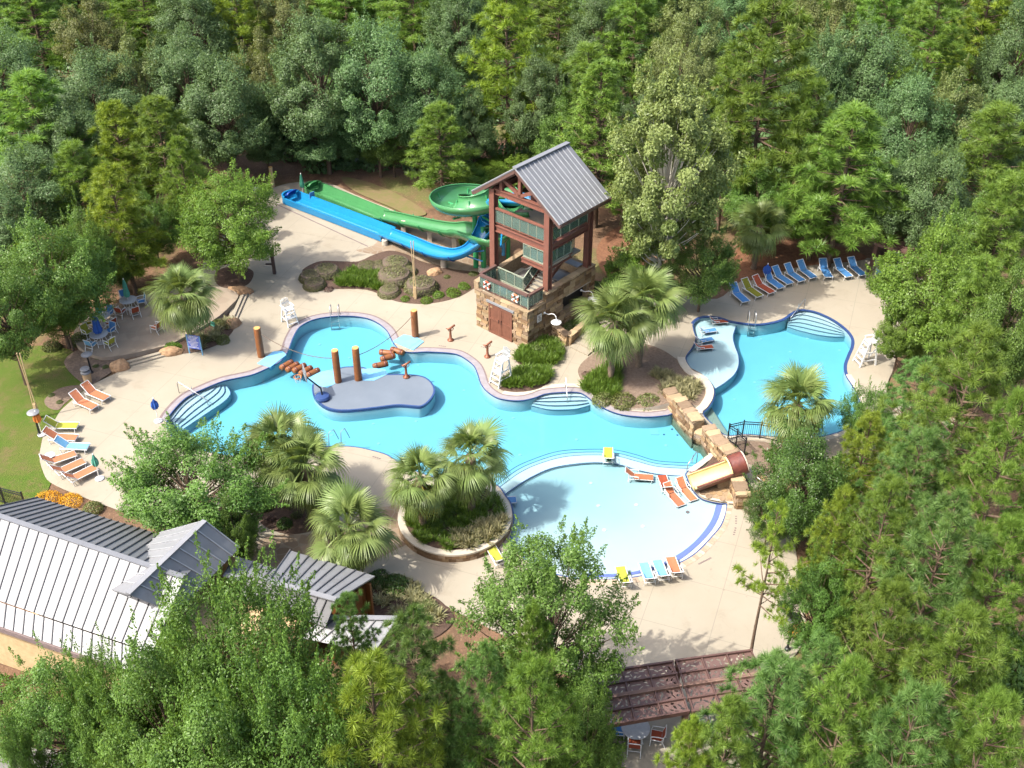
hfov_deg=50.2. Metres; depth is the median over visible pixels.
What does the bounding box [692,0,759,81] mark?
broadleaf tree
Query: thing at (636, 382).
planting bed
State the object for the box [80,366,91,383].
litter bin
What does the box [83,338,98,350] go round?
patio chair
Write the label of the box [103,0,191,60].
pine tree
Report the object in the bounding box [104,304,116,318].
patio chair
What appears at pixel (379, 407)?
island edge tile
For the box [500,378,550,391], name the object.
planting bed
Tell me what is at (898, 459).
pine tree
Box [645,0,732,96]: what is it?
broadleaf tree
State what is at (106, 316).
round table
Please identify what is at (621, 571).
sun lounger
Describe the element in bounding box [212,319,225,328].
shrub
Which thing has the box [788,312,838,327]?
pool step
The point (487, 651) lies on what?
pine tree
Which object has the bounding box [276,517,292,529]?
shrub
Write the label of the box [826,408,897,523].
pine tree
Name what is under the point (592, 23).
broadleaf tree
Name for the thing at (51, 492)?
shrub
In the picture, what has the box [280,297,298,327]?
lifeguard chair
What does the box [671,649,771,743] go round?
pergola
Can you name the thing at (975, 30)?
undergrowth
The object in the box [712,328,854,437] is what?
pool floor
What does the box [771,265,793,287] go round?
sun lounger
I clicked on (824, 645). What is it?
pine tree
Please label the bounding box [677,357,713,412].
planter curb
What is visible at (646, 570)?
sun lounger
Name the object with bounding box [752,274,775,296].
sun lounger
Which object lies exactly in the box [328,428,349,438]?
grab rail
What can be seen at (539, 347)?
shrub
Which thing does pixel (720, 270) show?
broadleaf tree
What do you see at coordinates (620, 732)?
patio chair
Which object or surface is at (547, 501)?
wading pool floor
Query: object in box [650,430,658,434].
floor drain
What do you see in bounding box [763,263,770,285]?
closed umbrella
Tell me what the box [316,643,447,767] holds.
pine tree
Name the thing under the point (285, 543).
flagstone walk
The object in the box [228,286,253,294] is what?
boulder
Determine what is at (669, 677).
pergola
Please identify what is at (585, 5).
pine tree
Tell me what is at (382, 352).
log float
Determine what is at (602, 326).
path step
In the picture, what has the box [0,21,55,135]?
broadleaf tree
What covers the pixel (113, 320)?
patio chair
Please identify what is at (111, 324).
patio chair
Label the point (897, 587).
pine tree
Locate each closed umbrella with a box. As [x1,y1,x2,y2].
[33,410,45,436]
[91,453,103,481]
[92,316,104,344]
[94,301,105,326]
[122,278,132,310]
[151,398,162,423]
[299,173,303,191]
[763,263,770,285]
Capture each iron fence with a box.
[0,487,23,503]
[727,420,778,440]
[727,424,746,454]
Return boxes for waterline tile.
[166,316,726,579]
[685,310,859,436]
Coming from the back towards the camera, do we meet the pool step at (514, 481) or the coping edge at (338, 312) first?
the coping edge at (338, 312)
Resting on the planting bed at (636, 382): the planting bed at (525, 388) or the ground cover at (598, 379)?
the ground cover at (598, 379)
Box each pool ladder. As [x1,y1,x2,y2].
[329,304,339,329]
[747,310,756,336]
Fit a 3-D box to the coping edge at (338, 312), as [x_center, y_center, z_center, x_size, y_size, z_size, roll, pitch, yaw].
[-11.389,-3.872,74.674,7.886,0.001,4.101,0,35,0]
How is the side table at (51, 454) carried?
on the pool deck
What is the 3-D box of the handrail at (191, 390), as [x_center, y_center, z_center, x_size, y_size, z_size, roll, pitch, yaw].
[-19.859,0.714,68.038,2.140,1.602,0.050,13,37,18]
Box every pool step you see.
[170,389,208,428]
[172,386,217,426]
[175,385,221,430]
[179,385,224,428]
[182,386,231,433]
[496,449,695,483]
[499,452,691,485]
[501,455,687,493]
[531,404,589,415]
[534,401,588,406]
[535,397,587,401]
[537,394,585,399]
[786,325,844,341]
[787,315,842,331]
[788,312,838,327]
[788,319,843,333]
[788,323,843,335]
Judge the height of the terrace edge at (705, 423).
0.768 m
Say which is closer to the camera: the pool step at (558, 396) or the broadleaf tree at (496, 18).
the pool step at (558, 396)
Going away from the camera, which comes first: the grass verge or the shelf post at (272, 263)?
the shelf post at (272, 263)
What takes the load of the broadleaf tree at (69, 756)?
on the ground at (400, 183)
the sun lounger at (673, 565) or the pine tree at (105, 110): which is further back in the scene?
the pine tree at (105, 110)
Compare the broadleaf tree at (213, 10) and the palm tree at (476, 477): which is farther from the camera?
the broadleaf tree at (213, 10)
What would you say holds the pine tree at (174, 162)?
on the ground at (400, 183)
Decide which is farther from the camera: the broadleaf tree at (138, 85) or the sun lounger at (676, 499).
the broadleaf tree at (138, 85)
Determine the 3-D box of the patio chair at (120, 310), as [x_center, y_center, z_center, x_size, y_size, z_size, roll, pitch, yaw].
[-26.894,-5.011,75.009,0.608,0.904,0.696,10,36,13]
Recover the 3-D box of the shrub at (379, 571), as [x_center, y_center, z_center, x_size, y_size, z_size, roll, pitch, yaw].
[-6.695,9.766,55.117,1.351,0.563,1.458,0,35,0]
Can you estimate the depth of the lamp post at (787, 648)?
50.52 m
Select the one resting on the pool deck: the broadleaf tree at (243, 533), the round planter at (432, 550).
the round planter at (432, 550)
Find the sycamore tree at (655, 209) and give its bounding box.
[604,39,749,309]
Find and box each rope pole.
[16,353,39,414]
[410,241,416,298]
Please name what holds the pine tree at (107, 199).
on the ground at (400, 183)
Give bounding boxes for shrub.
[35,490,61,502]
[41,339,62,352]
[58,492,82,508]
[69,331,88,347]
[82,500,103,514]
[163,341,181,347]
[200,335,210,342]
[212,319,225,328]
[215,334,229,345]
[265,515,276,522]
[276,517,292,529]
[290,511,303,519]
[298,269,319,283]
[302,277,326,291]
[314,262,340,280]
[323,286,333,291]
[356,260,374,270]
[368,568,389,588]
[374,260,383,268]
[376,265,412,288]
[377,284,400,299]
[381,573,408,598]
[382,255,411,266]
[388,600,405,611]
[400,295,409,301]
[403,275,439,297]
[406,265,417,274]
[418,598,437,613]
[420,296,432,304]
[432,290,444,299]
[446,287,461,297]
[457,239,465,245]
[458,282,470,290]
[468,271,477,276]
[532,343,547,351]
[562,319,574,330]
[572,315,583,323]
[591,391,613,408]
[594,281,605,294]
[611,391,637,411]
[635,392,659,410]
[762,448,783,463]
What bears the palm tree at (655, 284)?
on the planting bed at (636, 382)
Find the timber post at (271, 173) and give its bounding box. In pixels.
[268,166,274,187]
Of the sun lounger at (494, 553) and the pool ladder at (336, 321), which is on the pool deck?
the sun lounger at (494, 553)
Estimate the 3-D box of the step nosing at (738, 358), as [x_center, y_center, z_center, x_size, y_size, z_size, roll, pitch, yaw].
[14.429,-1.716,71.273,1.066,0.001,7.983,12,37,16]
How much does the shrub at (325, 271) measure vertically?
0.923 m
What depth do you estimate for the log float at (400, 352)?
72.06 m
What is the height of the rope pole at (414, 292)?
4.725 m
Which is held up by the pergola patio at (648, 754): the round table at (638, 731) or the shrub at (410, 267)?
the round table at (638, 731)
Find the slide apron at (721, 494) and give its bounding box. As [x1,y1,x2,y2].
[699,485,732,502]
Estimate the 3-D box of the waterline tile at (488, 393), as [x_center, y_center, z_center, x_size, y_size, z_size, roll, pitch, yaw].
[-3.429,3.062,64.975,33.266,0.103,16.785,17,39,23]
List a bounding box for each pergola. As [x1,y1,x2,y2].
[596,660,689,759]
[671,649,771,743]
[902,249,927,288]
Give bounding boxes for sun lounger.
[39,450,76,469]
[42,426,78,444]
[43,415,79,431]
[48,458,86,479]
[53,435,90,454]
[60,465,98,486]
[68,388,98,413]
[80,380,110,404]
[487,546,503,567]
[508,496,516,505]
[603,447,613,464]
[614,566,632,587]
[625,466,653,483]
[638,562,656,585]
[651,560,670,582]
[657,475,672,491]
[663,480,685,507]
[665,556,683,579]
[675,475,697,502]
[694,342,713,350]
[695,336,713,342]
[698,326,716,335]
[709,316,728,325]
[729,281,749,305]
[741,277,763,300]
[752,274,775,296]
[763,273,784,291]
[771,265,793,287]
[784,262,805,283]
[796,259,817,281]
[817,258,832,280]
[833,257,852,280]
[847,256,865,278]
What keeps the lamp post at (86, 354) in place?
on the planting bed at (74, 362)
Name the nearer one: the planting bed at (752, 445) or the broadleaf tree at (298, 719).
the broadleaf tree at (298, 719)
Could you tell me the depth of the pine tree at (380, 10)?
117.37 m
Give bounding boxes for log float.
[279,359,293,370]
[285,361,299,372]
[292,363,306,373]
[298,365,312,375]
[306,367,320,376]
[372,361,388,367]
[379,349,394,355]
[380,353,395,361]
[390,347,404,355]
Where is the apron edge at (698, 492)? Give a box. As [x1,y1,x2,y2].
[696,490,732,502]
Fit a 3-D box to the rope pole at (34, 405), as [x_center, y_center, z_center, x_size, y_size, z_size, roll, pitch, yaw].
[-28.737,0.140,64.997,0.295,4.754,0.170,0,35,0]
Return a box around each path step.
[570,343,591,355]
[574,338,596,352]
[579,333,598,346]
[584,319,609,334]
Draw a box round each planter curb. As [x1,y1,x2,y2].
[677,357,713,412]
[677,358,713,413]
[688,453,712,471]
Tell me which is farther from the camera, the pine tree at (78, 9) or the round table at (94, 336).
the pine tree at (78, 9)
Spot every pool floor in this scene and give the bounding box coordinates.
[171,327,702,480]
[506,464,725,578]
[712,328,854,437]
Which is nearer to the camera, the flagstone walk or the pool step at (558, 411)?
the flagstone walk
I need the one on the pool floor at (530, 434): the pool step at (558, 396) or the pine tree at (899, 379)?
the pool step at (558, 396)
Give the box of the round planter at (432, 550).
[398,482,511,561]
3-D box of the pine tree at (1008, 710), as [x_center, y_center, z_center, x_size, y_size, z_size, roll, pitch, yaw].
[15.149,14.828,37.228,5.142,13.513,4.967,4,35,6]
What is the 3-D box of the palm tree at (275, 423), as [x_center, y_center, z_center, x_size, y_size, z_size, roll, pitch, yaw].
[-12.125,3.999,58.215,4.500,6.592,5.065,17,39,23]
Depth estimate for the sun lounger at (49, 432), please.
64.20 m
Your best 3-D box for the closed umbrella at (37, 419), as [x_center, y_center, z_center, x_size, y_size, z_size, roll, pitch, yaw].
[-27.921,2.276,64.449,0.520,1.800,0.507,0,35,0]
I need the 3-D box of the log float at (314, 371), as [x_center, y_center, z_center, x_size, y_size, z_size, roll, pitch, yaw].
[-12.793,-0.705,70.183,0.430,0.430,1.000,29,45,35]
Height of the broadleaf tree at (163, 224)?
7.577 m
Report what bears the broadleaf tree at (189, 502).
on the ground at (400, 183)
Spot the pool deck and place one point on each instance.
(703, 608)
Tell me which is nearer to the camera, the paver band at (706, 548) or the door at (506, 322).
the paver band at (706, 548)
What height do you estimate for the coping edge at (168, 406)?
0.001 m
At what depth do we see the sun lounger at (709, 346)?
71.82 m
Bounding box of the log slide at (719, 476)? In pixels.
[687,451,749,491]
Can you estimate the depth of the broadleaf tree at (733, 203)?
80.26 m
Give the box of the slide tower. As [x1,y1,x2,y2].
[471,141,611,344]
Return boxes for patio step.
[127,352,161,363]
[129,355,165,366]
[232,294,244,317]
[232,294,247,317]
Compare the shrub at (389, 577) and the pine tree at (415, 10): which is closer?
the shrub at (389, 577)
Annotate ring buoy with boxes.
[483,280,490,289]
[511,293,518,302]
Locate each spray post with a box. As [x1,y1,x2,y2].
[401,361,410,378]
[446,324,454,341]
[483,341,491,358]
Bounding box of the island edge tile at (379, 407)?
[312,366,434,412]
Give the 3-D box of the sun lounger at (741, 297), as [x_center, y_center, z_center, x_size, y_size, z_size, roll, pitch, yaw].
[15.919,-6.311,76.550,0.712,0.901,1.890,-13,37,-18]
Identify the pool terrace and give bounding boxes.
[644,258,960,462]
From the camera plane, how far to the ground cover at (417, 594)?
53.99 m
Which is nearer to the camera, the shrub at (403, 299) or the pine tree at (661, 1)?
the shrub at (403, 299)
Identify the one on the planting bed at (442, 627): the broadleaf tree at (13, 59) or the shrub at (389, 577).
the shrub at (389, 577)
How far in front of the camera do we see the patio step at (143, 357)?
71.32 m
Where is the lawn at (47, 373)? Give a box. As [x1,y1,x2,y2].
[0,346,83,504]
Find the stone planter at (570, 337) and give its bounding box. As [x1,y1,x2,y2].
[551,314,597,346]
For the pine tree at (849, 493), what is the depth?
48.58 m
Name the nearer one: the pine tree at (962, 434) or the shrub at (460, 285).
the pine tree at (962, 434)
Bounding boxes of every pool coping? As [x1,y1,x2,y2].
[162,344,289,421]
[284,313,396,343]
[413,348,670,415]
[691,309,853,373]
[721,374,865,441]
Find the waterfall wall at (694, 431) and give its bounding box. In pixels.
[662,387,738,461]
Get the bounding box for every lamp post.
[26,409,40,434]
[81,351,93,373]
[784,613,801,651]
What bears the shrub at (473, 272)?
on the planting bed at (455, 279)
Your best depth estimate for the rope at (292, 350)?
69.98 m
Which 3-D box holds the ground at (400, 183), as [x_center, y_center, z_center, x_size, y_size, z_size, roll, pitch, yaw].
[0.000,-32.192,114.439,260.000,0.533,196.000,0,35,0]
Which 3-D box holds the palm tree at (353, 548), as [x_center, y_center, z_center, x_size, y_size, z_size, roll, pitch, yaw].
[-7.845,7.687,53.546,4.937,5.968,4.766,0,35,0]
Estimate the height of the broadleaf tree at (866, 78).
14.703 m
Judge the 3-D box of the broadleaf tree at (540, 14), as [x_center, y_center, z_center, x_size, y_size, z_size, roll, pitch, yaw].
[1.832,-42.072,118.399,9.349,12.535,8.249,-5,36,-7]
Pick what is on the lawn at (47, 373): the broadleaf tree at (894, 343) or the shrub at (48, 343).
the shrub at (48, 343)
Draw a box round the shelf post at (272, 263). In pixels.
[265,255,275,273]
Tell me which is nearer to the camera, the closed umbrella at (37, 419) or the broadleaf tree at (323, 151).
the closed umbrella at (37, 419)
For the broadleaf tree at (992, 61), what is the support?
on the ground at (400, 183)
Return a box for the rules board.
[185,334,202,354]
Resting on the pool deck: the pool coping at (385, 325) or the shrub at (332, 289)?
the pool coping at (385, 325)
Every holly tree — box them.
[0,702,53,767]
[741,471,795,544]
[742,407,860,543]
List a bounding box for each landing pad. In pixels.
[257,351,286,370]
[307,369,334,387]
[362,368,387,380]
[393,335,423,349]
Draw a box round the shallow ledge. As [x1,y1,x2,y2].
[686,320,738,395]
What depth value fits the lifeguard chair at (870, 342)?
69.66 m
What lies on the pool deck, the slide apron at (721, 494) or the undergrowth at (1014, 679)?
the slide apron at (721, 494)
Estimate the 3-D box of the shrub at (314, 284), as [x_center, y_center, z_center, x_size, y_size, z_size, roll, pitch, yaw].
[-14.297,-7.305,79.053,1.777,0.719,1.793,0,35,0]
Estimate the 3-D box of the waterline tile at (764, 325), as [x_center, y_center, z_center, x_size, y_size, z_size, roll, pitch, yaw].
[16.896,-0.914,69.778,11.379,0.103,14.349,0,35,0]
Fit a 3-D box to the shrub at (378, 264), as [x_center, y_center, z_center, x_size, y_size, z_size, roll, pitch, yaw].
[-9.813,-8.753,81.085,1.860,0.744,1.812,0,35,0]
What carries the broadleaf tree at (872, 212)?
on the ground at (400, 183)
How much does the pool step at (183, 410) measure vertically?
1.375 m
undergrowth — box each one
[0,0,1023,96]
[0,18,1023,240]
[0,351,1023,767]
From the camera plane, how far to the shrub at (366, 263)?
80.64 m
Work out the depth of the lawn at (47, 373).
66.72 m
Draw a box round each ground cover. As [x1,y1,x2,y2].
[197,314,447,627]
[332,263,624,398]
[402,482,506,551]
[444,510,510,549]
[648,365,706,400]
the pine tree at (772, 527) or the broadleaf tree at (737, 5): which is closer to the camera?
the pine tree at (772, 527)
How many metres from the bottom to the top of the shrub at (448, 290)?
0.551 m
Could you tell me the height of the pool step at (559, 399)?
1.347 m
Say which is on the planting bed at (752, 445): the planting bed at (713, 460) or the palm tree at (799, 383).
the palm tree at (799, 383)
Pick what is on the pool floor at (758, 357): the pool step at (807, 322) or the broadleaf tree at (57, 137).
the pool step at (807, 322)
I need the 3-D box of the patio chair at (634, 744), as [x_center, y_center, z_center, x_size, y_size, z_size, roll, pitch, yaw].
[5.235,15.410,46.687,0.608,0.904,0.696,5,36,6]
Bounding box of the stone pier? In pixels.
[729,473,750,508]
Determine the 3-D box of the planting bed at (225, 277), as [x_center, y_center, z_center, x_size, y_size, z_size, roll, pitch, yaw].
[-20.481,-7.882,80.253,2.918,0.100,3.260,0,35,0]
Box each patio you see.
[74,286,238,359]
[590,691,778,767]
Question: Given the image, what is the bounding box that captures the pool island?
[313,367,434,421]
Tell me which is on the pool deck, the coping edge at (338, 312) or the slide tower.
the slide tower
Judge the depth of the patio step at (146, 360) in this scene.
71.24 m
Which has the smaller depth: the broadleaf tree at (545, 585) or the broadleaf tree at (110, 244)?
the broadleaf tree at (545, 585)
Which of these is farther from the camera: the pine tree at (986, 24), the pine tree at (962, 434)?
the pine tree at (986, 24)
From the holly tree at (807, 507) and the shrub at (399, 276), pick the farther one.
the shrub at (399, 276)
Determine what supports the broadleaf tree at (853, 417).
on the ground at (400, 183)
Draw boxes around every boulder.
[109,358,130,372]
[159,346,183,356]
[226,318,241,329]
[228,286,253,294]
[426,267,442,275]
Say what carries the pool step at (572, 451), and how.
on the pool floor at (530, 434)
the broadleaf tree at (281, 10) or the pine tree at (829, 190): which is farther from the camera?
the broadleaf tree at (281, 10)
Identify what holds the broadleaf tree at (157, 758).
on the ground at (400, 183)
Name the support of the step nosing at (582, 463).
on the wading pool floor at (547, 501)
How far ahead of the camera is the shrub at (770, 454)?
62.49 m
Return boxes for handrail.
[177,382,207,403]
[565,377,567,401]
[686,451,697,471]
[790,299,805,321]
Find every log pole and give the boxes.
[253,326,264,357]
[331,348,341,383]
[352,346,361,381]
[411,309,418,337]
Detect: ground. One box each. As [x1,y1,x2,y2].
[0,5,1023,767]
[744,475,778,515]
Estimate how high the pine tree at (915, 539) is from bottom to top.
12.980 m
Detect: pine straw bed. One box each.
[596,225,645,276]
[734,235,866,280]
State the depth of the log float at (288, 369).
70.49 m
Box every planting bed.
[44,385,83,409]
[64,350,115,383]
[174,319,232,353]
[214,267,253,287]
[256,493,328,533]
[302,251,479,303]
[372,575,453,638]
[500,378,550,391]
[578,344,705,408]
[705,456,718,466]
[731,440,795,473]
[868,234,921,274]
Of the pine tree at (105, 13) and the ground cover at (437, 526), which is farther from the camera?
the pine tree at (105, 13)
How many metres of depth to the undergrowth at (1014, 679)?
50.39 m
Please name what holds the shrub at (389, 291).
on the planting bed at (455, 279)
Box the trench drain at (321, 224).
[274,203,367,246]
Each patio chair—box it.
[79,322,92,338]
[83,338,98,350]
[103,321,117,336]
[103,336,117,349]
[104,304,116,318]
[105,317,119,328]
[113,306,127,316]
[118,289,123,297]
[129,305,141,319]
[136,292,147,305]
[149,321,162,334]
[611,719,624,741]
[627,738,641,758]
[649,724,666,747]
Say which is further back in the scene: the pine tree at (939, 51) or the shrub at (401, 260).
the pine tree at (939, 51)
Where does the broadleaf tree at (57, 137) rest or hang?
on the ground at (400, 183)
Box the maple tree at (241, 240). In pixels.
[164,157,281,282]
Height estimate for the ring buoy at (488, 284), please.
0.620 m
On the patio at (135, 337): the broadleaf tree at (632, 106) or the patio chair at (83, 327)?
the patio chair at (83, 327)
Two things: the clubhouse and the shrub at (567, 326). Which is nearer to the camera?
the clubhouse
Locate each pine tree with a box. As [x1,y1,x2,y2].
[0,0,90,79]
[0,66,116,199]
[43,136,129,232]
[51,0,112,26]
[79,160,170,293]
[87,98,170,209]
[100,0,179,36]
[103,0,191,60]
[116,93,216,229]
[162,134,216,249]
[209,0,271,75]
[301,0,366,41]
[308,0,386,48]
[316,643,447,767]
[330,588,382,687]
[348,0,421,39]
[370,599,486,767]
[372,0,455,60]
[399,99,479,190]
[427,637,529,767]
[453,0,555,155]
[455,645,594,767]
[498,598,562,753]
[517,0,598,85]
[547,40,623,159]
[547,56,647,228]
[569,0,627,16]
[592,0,665,108]
[599,0,668,31]
[652,713,716,767]
[667,691,759,767]
[693,0,839,201]
[695,645,828,767]
[696,95,762,230]
[732,496,803,648]
[750,644,891,767]
[756,626,856,767]
[760,74,839,236]
[764,99,915,267]
[784,169,845,261]
[796,483,864,614]
[811,472,933,651]
[816,569,940,756]
[818,0,851,11]
[819,667,964,767]
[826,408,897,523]
[831,0,929,34]
[840,0,927,83]
[847,419,955,569]
[853,483,997,698]
[864,597,1015,767]
[869,317,1023,530]
[874,0,978,135]
[877,354,951,462]
[905,682,1023,767]
[915,252,1017,403]
[921,511,1023,696]
[923,384,1023,600]
[928,0,1023,102]
[928,99,1023,239]
[943,167,1023,296]
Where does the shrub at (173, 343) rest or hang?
on the planting bed at (211, 343)
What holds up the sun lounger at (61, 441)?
on the pool deck
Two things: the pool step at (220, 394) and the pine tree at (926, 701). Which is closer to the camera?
the pine tree at (926, 701)
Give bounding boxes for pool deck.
[39,182,804,704]
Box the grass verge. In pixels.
[341,177,425,215]
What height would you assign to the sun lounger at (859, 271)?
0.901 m
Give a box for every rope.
[261,334,331,358]
[360,316,411,354]
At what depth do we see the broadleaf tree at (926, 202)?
75.37 m
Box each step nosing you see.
[183,386,224,424]
[183,387,230,428]
[497,449,686,480]
[497,452,690,484]
[500,455,688,486]
[505,462,676,493]
[715,326,739,388]
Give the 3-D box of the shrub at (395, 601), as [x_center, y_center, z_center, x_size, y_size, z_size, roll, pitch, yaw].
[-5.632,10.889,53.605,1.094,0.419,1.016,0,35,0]
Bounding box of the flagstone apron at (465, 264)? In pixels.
[356,225,480,271]
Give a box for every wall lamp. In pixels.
[544,312,561,324]
[580,289,597,301]
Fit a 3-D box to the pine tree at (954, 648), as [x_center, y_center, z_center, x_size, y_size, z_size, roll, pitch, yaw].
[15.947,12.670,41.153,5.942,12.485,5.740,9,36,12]
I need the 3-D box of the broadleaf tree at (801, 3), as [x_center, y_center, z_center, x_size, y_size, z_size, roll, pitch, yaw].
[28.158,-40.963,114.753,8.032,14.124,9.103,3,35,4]
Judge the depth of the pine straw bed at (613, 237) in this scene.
84.22 m
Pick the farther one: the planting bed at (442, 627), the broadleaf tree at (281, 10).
the broadleaf tree at (281, 10)
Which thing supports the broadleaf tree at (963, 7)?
on the ground at (400, 183)
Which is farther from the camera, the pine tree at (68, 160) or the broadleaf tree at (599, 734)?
the pine tree at (68, 160)
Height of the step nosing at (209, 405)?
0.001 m
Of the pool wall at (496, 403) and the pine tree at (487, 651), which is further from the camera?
the pool wall at (496, 403)
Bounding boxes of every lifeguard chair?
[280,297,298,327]
[489,346,511,388]
[852,333,879,367]
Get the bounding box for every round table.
[89,329,107,345]
[91,311,109,324]
[119,295,136,308]
[621,716,649,743]
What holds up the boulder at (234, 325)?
on the planting bed at (211, 343)
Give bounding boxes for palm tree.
[137,261,224,350]
[237,400,328,507]
[253,417,349,521]
[304,475,402,571]
[380,439,461,525]
[431,413,513,511]
[569,277,660,378]
[605,258,689,367]
[723,198,793,269]
[754,358,842,447]
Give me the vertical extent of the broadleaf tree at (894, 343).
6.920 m
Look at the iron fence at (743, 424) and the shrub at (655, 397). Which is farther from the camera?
the shrub at (655, 397)
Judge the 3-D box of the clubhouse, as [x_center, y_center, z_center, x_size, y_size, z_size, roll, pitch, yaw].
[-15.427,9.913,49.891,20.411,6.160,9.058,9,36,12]
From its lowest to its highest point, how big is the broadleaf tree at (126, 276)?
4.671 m
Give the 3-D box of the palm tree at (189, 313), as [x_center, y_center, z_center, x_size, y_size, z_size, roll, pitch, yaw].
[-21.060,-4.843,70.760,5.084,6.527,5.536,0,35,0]
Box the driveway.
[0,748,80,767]
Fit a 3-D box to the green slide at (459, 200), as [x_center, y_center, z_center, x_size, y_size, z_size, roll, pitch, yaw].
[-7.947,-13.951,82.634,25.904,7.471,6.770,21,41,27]
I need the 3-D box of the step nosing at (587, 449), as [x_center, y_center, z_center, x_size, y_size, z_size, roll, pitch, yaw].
[4.724,4.501,64.381,12.015,0.001,2.382,-5,36,-7]
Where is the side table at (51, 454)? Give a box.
[45,452,54,457]
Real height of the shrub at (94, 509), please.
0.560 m
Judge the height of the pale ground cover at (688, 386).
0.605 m
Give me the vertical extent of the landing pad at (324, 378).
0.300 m
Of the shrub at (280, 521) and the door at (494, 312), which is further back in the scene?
the door at (494, 312)
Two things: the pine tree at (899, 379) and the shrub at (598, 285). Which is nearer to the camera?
the pine tree at (899, 379)
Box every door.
[488,303,499,336]
[500,308,512,341]
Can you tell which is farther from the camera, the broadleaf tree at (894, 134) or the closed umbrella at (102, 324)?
the broadleaf tree at (894, 134)
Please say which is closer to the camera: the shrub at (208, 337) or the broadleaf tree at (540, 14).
the shrub at (208, 337)
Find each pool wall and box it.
[167,317,717,504]
[687,312,858,415]
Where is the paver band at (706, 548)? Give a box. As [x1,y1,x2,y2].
[587,505,732,584]
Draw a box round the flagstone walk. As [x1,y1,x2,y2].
[247,505,405,567]
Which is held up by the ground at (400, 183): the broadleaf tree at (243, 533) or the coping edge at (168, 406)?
the broadleaf tree at (243, 533)
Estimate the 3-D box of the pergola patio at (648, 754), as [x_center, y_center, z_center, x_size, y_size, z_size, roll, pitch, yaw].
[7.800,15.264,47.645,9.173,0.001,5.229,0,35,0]
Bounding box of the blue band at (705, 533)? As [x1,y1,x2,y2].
[599,504,721,576]
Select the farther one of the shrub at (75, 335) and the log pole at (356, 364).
the shrub at (75, 335)
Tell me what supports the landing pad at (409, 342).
on the pool deck
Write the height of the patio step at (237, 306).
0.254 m
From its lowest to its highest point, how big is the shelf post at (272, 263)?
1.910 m
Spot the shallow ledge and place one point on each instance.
(717, 366)
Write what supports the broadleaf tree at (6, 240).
on the ground at (400, 183)
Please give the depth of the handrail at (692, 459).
62.24 m
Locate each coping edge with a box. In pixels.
[159,344,284,417]
[282,312,398,343]
[416,347,667,412]
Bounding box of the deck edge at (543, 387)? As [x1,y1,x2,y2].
[502,383,664,410]
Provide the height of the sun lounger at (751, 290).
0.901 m
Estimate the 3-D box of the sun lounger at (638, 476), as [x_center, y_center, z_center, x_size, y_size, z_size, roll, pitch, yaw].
[7.211,5.174,61.908,1.626,0.775,0.667,4,35,5]
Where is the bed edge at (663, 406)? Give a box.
[579,377,696,410]
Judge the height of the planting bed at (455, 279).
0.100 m
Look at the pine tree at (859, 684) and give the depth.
35.81 m
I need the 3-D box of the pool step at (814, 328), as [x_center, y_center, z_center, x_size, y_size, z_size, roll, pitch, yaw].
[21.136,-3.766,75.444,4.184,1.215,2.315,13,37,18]
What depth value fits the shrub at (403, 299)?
77.43 m
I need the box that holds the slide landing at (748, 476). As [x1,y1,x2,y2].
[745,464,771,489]
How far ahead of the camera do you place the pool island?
68.16 m
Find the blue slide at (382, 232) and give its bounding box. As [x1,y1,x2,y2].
[281,189,530,267]
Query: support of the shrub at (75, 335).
on the ground at (400, 183)
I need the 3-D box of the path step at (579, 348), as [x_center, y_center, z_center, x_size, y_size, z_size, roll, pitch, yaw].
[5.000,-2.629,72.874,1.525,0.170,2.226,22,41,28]
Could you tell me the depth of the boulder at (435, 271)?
80.27 m
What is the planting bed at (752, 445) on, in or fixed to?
on the raised ground at (746, 480)
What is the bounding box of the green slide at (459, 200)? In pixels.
[304,180,532,272]
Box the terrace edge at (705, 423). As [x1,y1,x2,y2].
[644,340,961,466]
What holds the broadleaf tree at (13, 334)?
on the ground at (400, 183)
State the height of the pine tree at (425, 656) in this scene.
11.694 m
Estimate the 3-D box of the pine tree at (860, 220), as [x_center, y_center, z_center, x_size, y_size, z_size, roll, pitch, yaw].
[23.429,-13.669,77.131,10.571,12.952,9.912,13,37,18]
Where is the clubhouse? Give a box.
[0,496,394,715]
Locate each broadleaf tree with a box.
[0,0,35,50]
[0,0,71,36]
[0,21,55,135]
[0,130,84,249]
[0,174,35,275]
[0,193,117,348]
[0,242,66,384]
[0,630,114,767]
[10,88,116,219]
[33,32,167,157]
[38,254,89,350]
[42,0,136,81]
[42,621,167,767]
[45,186,125,290]
[76,605,257,767]
[99,25,184,145]
[100,411,289,536]
[110,245,141,289]
[119,661,307,767]
[123,178,181,267]
[124,530,342,766]
[141,20,237,165]
[144,0,235,69]
[170,604,372,767]
[172,0,240,41]
[176,35,276,184]
[210,481,262,560]
[214,0,287,33]
[228,12,299,158]
[233,100,298,174]
[241,0,319,55]
[256,0,319,24]
[261,0,365,174]
[282,87,364,174]
[328,0,431,177]
[357,106,423,177]
[375,35,472,159]
[393,0,459,16]
[419,0,497,87]
[443,160,491,184]
[446,514,644,723]
[447,82,498,162]
[465,0,533,31]
[471,148,531,187]
[500,42,565,150]
[505,0,570,34]
[529,81,593,158]
[546,654,626,767]
[551,0,639,95]
[601,239,673,302]
[608,63,678,171]
[631,3,711,123]
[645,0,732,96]
[654,0,718,18]
[661,224,741,311]
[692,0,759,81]
[720,156,799,236]
[746,0,823,41]
[777,539,854,654]
[778,0,866,75]
[778,16,863,148]
[797,5,921,156]
[835,377,899,448]
[849,62,960,192]
[850,154,934,251]
[864,204,986,355]
[872,134,979,271]
[872,285,930,377]
[903,54,998,184]
[915,168,1017,290]
[929,0,995,34]
[947,253,1023,418]
[949,69,1023,195]
[965,0,1023,27]
[967,0,1023,106]
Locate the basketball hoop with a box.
[294,363,329,402]

